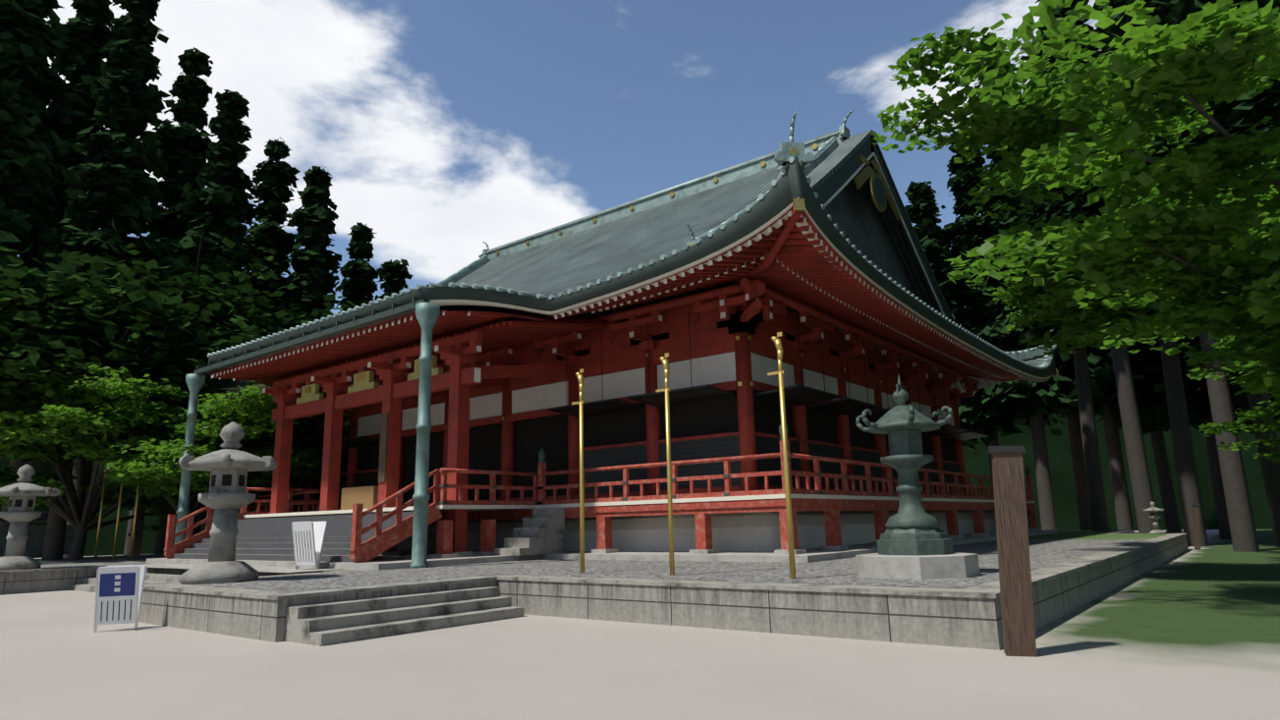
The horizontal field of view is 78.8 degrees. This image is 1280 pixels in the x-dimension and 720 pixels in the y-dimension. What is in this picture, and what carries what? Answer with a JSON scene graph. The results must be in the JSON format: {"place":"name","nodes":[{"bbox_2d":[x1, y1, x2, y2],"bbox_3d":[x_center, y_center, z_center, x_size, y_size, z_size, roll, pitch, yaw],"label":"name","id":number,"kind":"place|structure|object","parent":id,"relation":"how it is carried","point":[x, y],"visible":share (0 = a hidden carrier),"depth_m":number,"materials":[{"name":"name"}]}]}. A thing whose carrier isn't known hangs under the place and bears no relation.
{"place":"outdoors","nodes":[
{"label":"outdoors","id":0,"kind":"place"},
{"bbox_2d":[291,521,327,569],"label":"signboard","id":1,"kind":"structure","parent":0,"point":[308,539],"depth_m":20.69},
{"bbox_2d":[18,0,1101,325],"label":"sky","id":2,"kind":"structure","parent":0,"point":[444,129],"materials":[{"name":"blue"}]},
{"bbox_2d":[205,155,1056,388],"bbox_3d":[0.654,-1.460,30.065,45.468,2.529,22.913,-1,-12,-4],"label":"roof edge","id":3,"kind":"object","parent":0,"point":[792,184],"visible":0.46,"depth_m":22.49,"materials":[{"name":"teal metal"}]},
{"bbox_2d":[218,204,1057,392],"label":"rafters","id":4,"kind":"object","parent":3,"relation":"attached to","point":[812,264],"visible":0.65,"depth_m":23.83,"materials":[{"name":"red wood"}]},
{"bbox_2d":[217,196,1058,392],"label":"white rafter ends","id":5,"kind":"object","parent":4,"relation":"on","point":[798,202],"visible":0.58,"depth_m":22.71,"materials":[{"name":"paint"}]},
{"bbox_2d":[408,135,988,392],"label":"roof","id":6,"kind":"structure","parent":4,"relation":"on","point":[584,257],"depth_m":36.74,"materials":[{"name":"green metal"}]},
{"bbox_2d":[195,110,1057,360],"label":"roof ridges","id":7,"kind":"object","parent":6,"relation":"on","point":[809,157],"visible":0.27,"depth_m":40.43,"materials":[{"name":"green metal"}]},
{"bbox_2d":[496,130,848,255],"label":"ridge ornaments","id":8,"kind":"object","parent":7,"relation":"on","point":[794,150],"visible":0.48,"depth_m":37.72},
{"bbox_2d":[205,156,1054,379],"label":"eave roll ends","id":9,"kind":"object","parent":6,"relation":"attached to","point":[1043,365],"visible":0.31,"depth_m":23.52,"materials":[{"name":"teal metal"}]},
{"bbox_2d":[218,207,1054,390],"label":"eave soffit","id":10,"kind":"structure","parent":6,"relation":"attached to","point":[819,235],"depth_m":20.99,"materials":[{"name":"red wood"}]},
{"bbox_2d":[824,168,918,297],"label":"gable wall","id":11,"kind":"structure","parent":6,"relation":"attached to","point":[853,211],"depth_m":35.67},
{"bbox_2d":[806,129,955,323],"bbox_3d":[9.984,-5.939,34.197,1.155,8.699,23.893,-10,-15,37],"label":"verge band","id":12,"kind":"object","parent":6,"relation":"attached to","point":[835,160],"visible":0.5,"depth_m":32.71,"materials":[{"name":"green metal"}]},
{"bbox_2d":[813,136,952,322],"bbox_3d":[10.379,-5.418,33.781,0.185,9.374,24.373,-10,-15,37],"label":"barge board","id":13,"kind":"object","parent":6,"relation":"attached to","point":[830,189],"visible":0.38,"depth_m":35.21,"materials":[{"name":"teal metal"}]},
{"bbox_2d":[853,154,899,221],"bbox_3d":[10.408,-7.639,34.179,0.109,2.362,5.073,-10,-15,37],"label":"gable ornament","id":14,"kind":"object","parent":13,"relation":"attached to","point":[865,173],"visible":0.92,"depth_m":33.78,"materials":[{"name":"metal"}]},
{"bbox_2d":[983,351,1053,387],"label":"roof","id":15,"kind":"structure","parent":3,"relation":"attached to","point":[1035,361],"depth_m":42.23,"materials":[{"name":"green metal"}]},
{"bbox_2d":[0,529,1279,719],"bbox_3d":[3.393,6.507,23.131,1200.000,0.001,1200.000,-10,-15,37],"label":"ground","id":16,"kind":"structure","parent":0,"point":[1191,634],"depth_m":9.34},
{"bbox_2d":[0,524,76,556],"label":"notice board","id":17,"kind":"object","parent":16,"relation":"on","point":[34,545],"depth_m":40.04,"materials":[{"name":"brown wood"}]},
{"bbox_2d":[0,511,49,522],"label":"notice board roof","id":18,"kind":"structure","parent":17,"relation":"on","point":[43,517],"depth_m":39.78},
{"bbox_2d":[0,0,103,295],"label":"cedar","id":19,"kind":"object","parent":16,"relation":"on","point":[28,90],"depth_m":39.94,"materials":[{"name":"green plant"}]},
{"bbox_2d":[0,0,114,526],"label":"cedar","id":20,"kind":"object","parent":16,"relation":"on","point":[83,26],"depth_m":52.16,"materials":[{"name":"green plant"}]},
{"bbox_2d":[43,0,180,557],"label":"cedar","id":21,"kind":"object","parent":16,"relation":"on","point":[99,180],"depth_m":46.29,"materials":[{"name":"green plant"}]},
{"bbox_2d":[93,564,146,632],"bbox_3d":[-9.618,4.399,14.401,0.669,1.159,0.550,3,-13,-20],"label":"blue sign board","id":22,"kind":"object","parent":16,"relation":"on","point":[119,590],"visible":1,"depth_m":14.27,"materials":[{"name":"plastic"}]},
{"bbox_2d":[123,47,218,555],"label":"cedar","id":23,"kind":"object","parent":16,"relation":"on","point":[187,166],"depth_m":58.99,"materials":[{"name":"green plant"}]},
{"bbox_2d":[0,360,343,539],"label":"maple","id":24,"kind":"object","parent":16,"relation":"on","point":[70,417],"depth_m":31.92,"materials":[{"name":"green plant"}]},
{"bbox_2d":[172,89,266,534],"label":"cedar","id":25,"kind":"object","parent":16,"relation":"on","point":[210,222],"depth_m":53.22,"materials":[{"name":"green plant"}]},
{"bbox_2d":[173,397,355,511],"bbox_3d":[-18.044,6.381,41.148,14.226,9.258,12.848,-10,-15,37],"label":"maple","id":26,"kind":"object","parent":16,"relation":"on","point":[318,438],"depth_m":37.04,"materials":[{"name":"green plant"}]},
{"bbox_2d":[166,293,368,448],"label":"broadleaf","id":27,"kind":"object","parent":16,"relation":"on","point":[301,318],"visible":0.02,"depth_m":44.39,"materials":[{"name":"green plant"}]},
{"bbox_2d":[240,137,300,317],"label":"cedar","id":28,"kind":"object","parent":16,"relation":"on","point":[274,195],"depth_m":66.27,"materials":[{"name":"green plant"}]},
{"bbox_2d":[69,573,524,646],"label":"stone steps","id":29,"kind":"structure","parent":16,"relation":"on","point":[331,623],"depth_m":13.38,"materials":[{"name":"stone"}]},
{"bbox_2d":[271,166,344,497],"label":"cedar","id":30,"kind":"object","parent":16,"relation":"on","point":[311,275],"depth_m":59.08,"materials":[{"name":"green plant"}]},
{"bbox_2d":[334,222,382,312],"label":"cedar","id":31,"kind":"object","parent":16,"relation":"on","point":[361,274],"depth_m":71.34,"materials":[{"name":"green plant"}]},
{"bbox_2d":[376,259,413,299],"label":"cedar","id":32,"kind":"object","parent":16,"relation":"on","point":[394,274],"visible":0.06,"depth_m":64.50,"materials":[{"name":"green plant"}]},
{"bbox_2d":[0,529,1188,650],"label":"stone retaining wall","id":33,"kind":"structure","parent":16,"relation":"on","point":[964,622],"depth_m":13.10,"materials":[{"name":"grey stone"}]},
{"bbox_2d":[0,402,239,559],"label":"maple","id":34,"kind":"object","parent":33,"relation":"on","point":[9,476],"depth_m":33.73,"materials":[{"name":"green plant"}]},
{"bbox_2d":[0,224,270,559],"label":"broadleaf","id":35,"kind":"object","parent":33,"relation":"on","point":[67,341],"depth_m":34.04,"materials":[{"name":"green plant"}]},
{"bbox_2d":[14,222,333,554],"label":"broadleaf","id":36,"kind":"object","parent":33,"relation":"on","point":[233,321],"depth_m":40.08,"materials":[{"name":"green plant"}]},
{"bbox_2d":[0,533,1187,600],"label":"platform capstones","id":37,"kind":"object","parent":33,"relation":"on","point":[989,589],"visible":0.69,"depth_m":13.75,"materials":[{"name":"stone"}]},
{"bbox_2d":[35,530,1168,591],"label":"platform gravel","id":38,"kind":"structure","parent":33,"relation":"on","point":[1060,546],"depth_m":17.33,"materials":[{"name":"grey gravel"}]},
{"bbox_2d":[0,464,60,570],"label":"stone lantern","id":39,"kind":"object","parent":38,"relation":"on","point":[25,489],"visible":0.98,"depth_m":25.30,"materials":[{"name":"grey stone"}]},
{"bbox_2d":[8,500,33,506],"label":"lantern windows","id":40,"kind":"structure","parent":39,"relation":"attached to","point":[18,503],"depth_m":25.40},
{"bbox_2d":[178,421,277,584],"bbox_3d":[-8.910,3.023,16.816,1.849,3.401,2.014,-10,-15,37],"label":"stone lantern","id":41,"kind":"object","parent":38,"relation":"on","point":[222,565],"visible":1,"depth_m":16.46,"materials":[{"name":"grey stone"}]},
{"bbox_2d":[210,474,245,486],"bbox_3d":[-8.919,2.623,16.899,0.650,0.237,0.648,-10,-15,37],"label":"lantern window","id":42,"kind":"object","parent":41,"relation":"attached to","point":[226,479],"visible":0.69,"depth_m":16.63,"materials":[{"name":"black"}]},
{"bbox_2d":[145,563,342,572],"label":"stone paving","id":43,"kind":"structure","parent":38,"relation":"on","point":[257,569],"depth_m":21.59,"materials":[{"name":"stone"}]},
{"bbox_2d":[173,302,440,568],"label":"downpipes","id":44,"kind":"object","parent":38,"relation":"on","point":[427,314],"visible":0.81,"depth_m":21.17,"materials":[{"name":"green metal"}]},
{"bbox_2d":[193,296,430,374],"bbox_3d":[-11.646,-0.621,26.142,14.497,0.327,0.283,-10,-15,37],"label":"gutter","id":45,"kind":"object","parent":44,"relation":"on","point":[397,309],"visible":0.88,"depth_m":25.14,"materials":[{"name":"metal"}]},
{"bbox_2d":[94,332,795,579],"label":"poles","id":46,"kind":"object","parent":38,"relation":"on","point":[775,340],"visible":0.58,"depth_m":15.53,"materials":[{"name":"paint"}]},
{"bbox_2d":[146,529,1057,570],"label":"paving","id":47,"kind":"structure","parent":38,"relation":"on","point":[393,562],"depth_m":21.54,"materials":[{"name":"stone"}]},
{"bbox_2d":[172,511,413,562],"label":"stairs","id":48,"kind":"structure","parent":47,"relation":"on","point":[265,539],"depth_m":24.74,"materials":[{"name":"grey stone"}]},
{"bbox_2d":[164,468,442,562],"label":"stair rails","id":49,"kind":"object","parent":48,"relation":"on","point":[380,541],"visible":0.79,"depth_m":21.66,"materials":[{"name":"red wood"}]},
{"bbox_2d":[211,310,607,556],"bbox_3d":[-9.063,3.062,28.646,14.797,7.846,7.553,-10,-15,37],"label":"frame","id":50,"kind":"object","parent":47,"relation":"on","point":[457,383],"depth_m":26.78,"materials":[{"name":"red wood"}]},
{"bbox_2d":[296,355,443,482],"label":"bracket ornaments","id":51,"kind":"object","parent":50,"relation":"attached to","point":[368,382],"visible":0.71,"depth_m":26.38},
{"bbox_2d":[304,361,420,393],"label":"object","id":52,"kind":"object","parent":51,"relation":"attached to","point":[360,379],"visible":0.64,"depth_m":28.04,"materials":[{"name":"gold metal"}]},
{"bbox_2d":[210,310,623,387],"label":"porch soffit","id":53,"kind":"structure","parent":50,"relation":"attached to","point":[538,317],"depth_m":26.64,"materials":[{"name":"red wood"}]},
{"bbox_2d":[494,507,564,556],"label":"stone steps","id":54,"kind":"structure","parent":47,"relation":"on","point":[541,530],"depth_m":23.83,"materials":[{"name":"stone"}]},
{"bbox_2d":[306,332,967,511],"bbox_3d":[0.077,5.095,40.047,25.678,5.167,22.094,-10,-15,37],"label":"frame","id":55,"kind":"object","parent":47,"relation":"on","point":[744,347],"depth_m":28.15,"materials":[{"name":"red wood"}]},
{"bbox_2d":[294,384,989,508],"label":"wall","id":56,"kind":"structure","parent":55,"relation":"attached to","point":[729,446],"depth_m":26.47,"materials":[{"name":"white paint"}]},
{"bbox_2d":[349,335,937,428],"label":"metal fittings","id":57,"kind":"object","parent":55,"relation":"attached to","point":[739,383],"visible":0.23,"depth_m":26.57,"materials":[{"name":"metal"}]},
{"bbox_2d":[243,494,1041,557],"bbox_3d":[-0.963,8.068,37.979,30.978,1.493,30.989,-10,-15,37],"label":"veranda","id":58,"kind":"object","parent":47,"relation":"on","point":[831,507],"visible":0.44,"depth_m":23.03,"materials":[{"name":"red wood"}]},
{"bbox_2d":[340,485,398,509],"bbox_3d":[-9.556,4.907,27.539,1.962,0.818,0.981,-10,-15,37],"label":"offering box","id":59,"kind":"object","parent":58,"relation":"on","point":[366,497],"visible":0.5,"depth_m":27.08,"materials":[{"name":"brown wood"}]},
{"bbox_2d":[238,425,1033,518],"bbox_3d":[0.668,4.621,29.855,40.936,1.853,20.447,-1,-12,-3],"label":"veranda railing","id":60,"kind":"object","parent":58,"relation":"on","point":[539,487],"visible":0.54,"depth_m":23.61,"materials":[{"name":"red wood"}]},
{"bbox_2d":[295,312,980,503],"bbox_3d":[0.203,4.365,39.019,26.499,6.126,22.901,-10,-15,37],"label":"hall interior","id":61,"kind":"object","parent":58,"relation":"on","point":[548,435],"visible":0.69,"depth_m":29.23,"materials":[{"name":"wood"}]},
{"bbox_2d":[298,278,978,404],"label":"bracket sets","id":62,"kind":"object","parent":61,"relation":"on","point":[750,315],"visible":0.65,"depth_m":27.51,"materials":[{"name":"red wood"}]},
{"bbox_2d":[350,293,974,395],"bbox_3d":[0.006,2.055,40.683,27.403,1.025,23.806,-10,-15,37],"label":"white bracket","id":63,"kind":"object","parent":61,"relation":"on","point":[723,315],"visible":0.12,"depth_m":26.88,"materials":[{"name":"paint"}]},
{"bbox_2d":[395,509,996,552],"bbox_3d":[0.156,8.460,39.344,28.122,1.232,24.525,-10,-15,37],"label":"kamebara mound","id":64,"kind":"object","parent":47,"relation":"on","point":[758,531],"visible":0.38,"depth_m":24.21,"materials":[{"name":"paint"}]},
{"bbox_2d":[855,552,979,579],"bbox_3d":[4.854,3.597,13.699,1.885,0.370,1.885,-10,-15,37],"label":"lantern base","id":65,"kind":"object","parent":38,"relation":"on","point":[956,565],"visible":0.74,"depth_m":12.91,"materials":[{"name":"grey stone"}]},
{"bbox_2d":[855,376,953,556],"bbox_3d":[4.813,1.840,14.066,1.802,3.240,1.582,-10,-15,37],"label":"bronze lantern","id":66,"kind":"object","parent":65,"relation":"on","point":[912,526],"visible":1,"depth_m":13.76,"materials":[{"name":"metal"}]},
{"bbox_2d":[1142,501,1165,534],"bbox_3d":[22.969,7.038,34.802,0.780,1.435,0.850,-10,-15,37],"label":"stone lantern","id":67,"kind":"object","parent":38,"relation":"on","point":[1154,518],"visible":1,"depth_m":34.67,"materials":[{"name":"grey stone"}]},
{"bbox_2d":[904,180,1004,455],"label":"cedar","id":68,"kind":"object","parent":16,"relation":"on","point":[922,209],"depth_m":57.19,"materials":[{"name":"green plant"}]},
{"bbox_2d":[940,133,1067,511],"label":"cedar","id":69,"kind":"object","parent":16,"relation":"on","point":[964,239],"depth_m":58.36,"materials":[{"name":"green plant"}]},
{"bbox_2d":[987,445,1036,657],"bbox_3d":[4.758,2.388,9.899,0.493,2.606,0.335,-5,-12,18],"label":"wooden post","id":70,"kind":"object","parent":16,"relation":"on","point":[1016,591],"visible":0.92,"depth_m":9.81,"materials":[{"name":"brown wood"}]},
{"bbox_2d":[955,61,1111,530],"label":"cedar","id":71,"kind":"object","parent":16,"relation":"on","point":[1025,393],"depth_m":53.40,"materials":[{"name":"green plant"}]},
{"bbox_2d":[1045,351,1091,530],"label":"cedar","id":72,"kind":"object","parent":16,"relation":"on","point":[1077,451],"depth_m":57.06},
{"bbox_2d":[1001,67,1155,531],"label":"cedar","id":73,"kind":"object","parent":16,"relation":"on","point":[1096,495],"depth_m":43.67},
{"bbox_2d":[1017,0,1175,533],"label":"cedar","id":74,"kind":"object","parent":16,"relation":"on","point":[1141,486],"depth_m":37.73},
{"bbox_2d":[1030,222,1165,530],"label":"cedar","id":75,"kind":"object","parent":16,"relation":"on","point":[1097,367],"depth_m":50.68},
{"bbox_2d":[1094,312,1190,533],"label":"cedar","id":76,"kind":"object","parent":16,"relation":"on","point":[1169,504],"depth_m":52.58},
{"bbox_2d":[1092,0,1208,546],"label":"cedar","id":77,"kind":"object","parent":16,"relation":"on","point":[1186,472],"depth_m":38.60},
{"bbox_2d":[1095,0,1259,552],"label":"cedar","id":78,"kind":"object","parent":16,"relation":"on","point":[1244,536],"depth_m":32.99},
{"bbox_2d":[1191,503,1200,550],"bbox_3d":[24.573,7.349,34.391,0.447,2.004,0.220,-8,-13,27],"label":"post","id":79,"kind":"object","parent":16,"relation":"on","point":[1196,532],"visible":0.92,"depth_m":34.34,"materials":[{"name":"brown wood"}]},
{"bbox_2d":[1138,318,1279,539],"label":"cedar","id":80,"kind":"object","parent":16,"relation":"on","point":[1198,412],"depth_m":46.65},
{"bbox_2d":[1170,0,1279,275],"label":"cedar","id":81,"kind":"object","parent":16,"relation":"on","point":[1242,113],"depth_m":32.61,"materials":[{"name":"green plant"}]},
{"bbox_2d":[1186,334,1279,463],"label":"maple","id":82,"kind":"object","parent":16,"relation":"on","point":[1268,425],"depth_m":29.97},
{"bbox_2d":[1226,336,1277,410],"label":"cedar","id":83,"kind":"object","parent":16,"relation":"on","point":[1245,394],"depth_m":43.92,"materials":[{"name":"plant"}]},
{"bbox_2d":[1228,381,1277,536],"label":"cedar","id":84,"kind":"object","parent":16,"relation":"on","point":[1248,428],"depth_m":51.13,"materials":[{"name":"plant"}]},
{"bbox_2d":[1235,335,1279,547],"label":"cedar","id":85,"kind":"object","parent":16,"relation":"on","point":[1270,470],"depth_m":35.61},
{"bbox_2d":[0,413,1279,557],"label":"forest hillside terrain","id":86,"kind":"structure","parent":0,"point":[1063,481],"depth_m":73.46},
{"bbox_2d":[870,0,1279,397],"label":"maple","id":87,"kind":"object","parent":86,"relation":"on","point":[1143,82],"depth_m":14.26,"materials":[{"name":"green plant"}]},
{"bbox_2d":[873,176,886,206],"bbox_3d":[10.467,-7.346,34.077,0.065,1.308,1.308,-10,-15,37],"label":"gable ornament","id":88,"kind":"object","parent":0,"point":[879,192],"visible":0.81,"depth_m":33.99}
]}

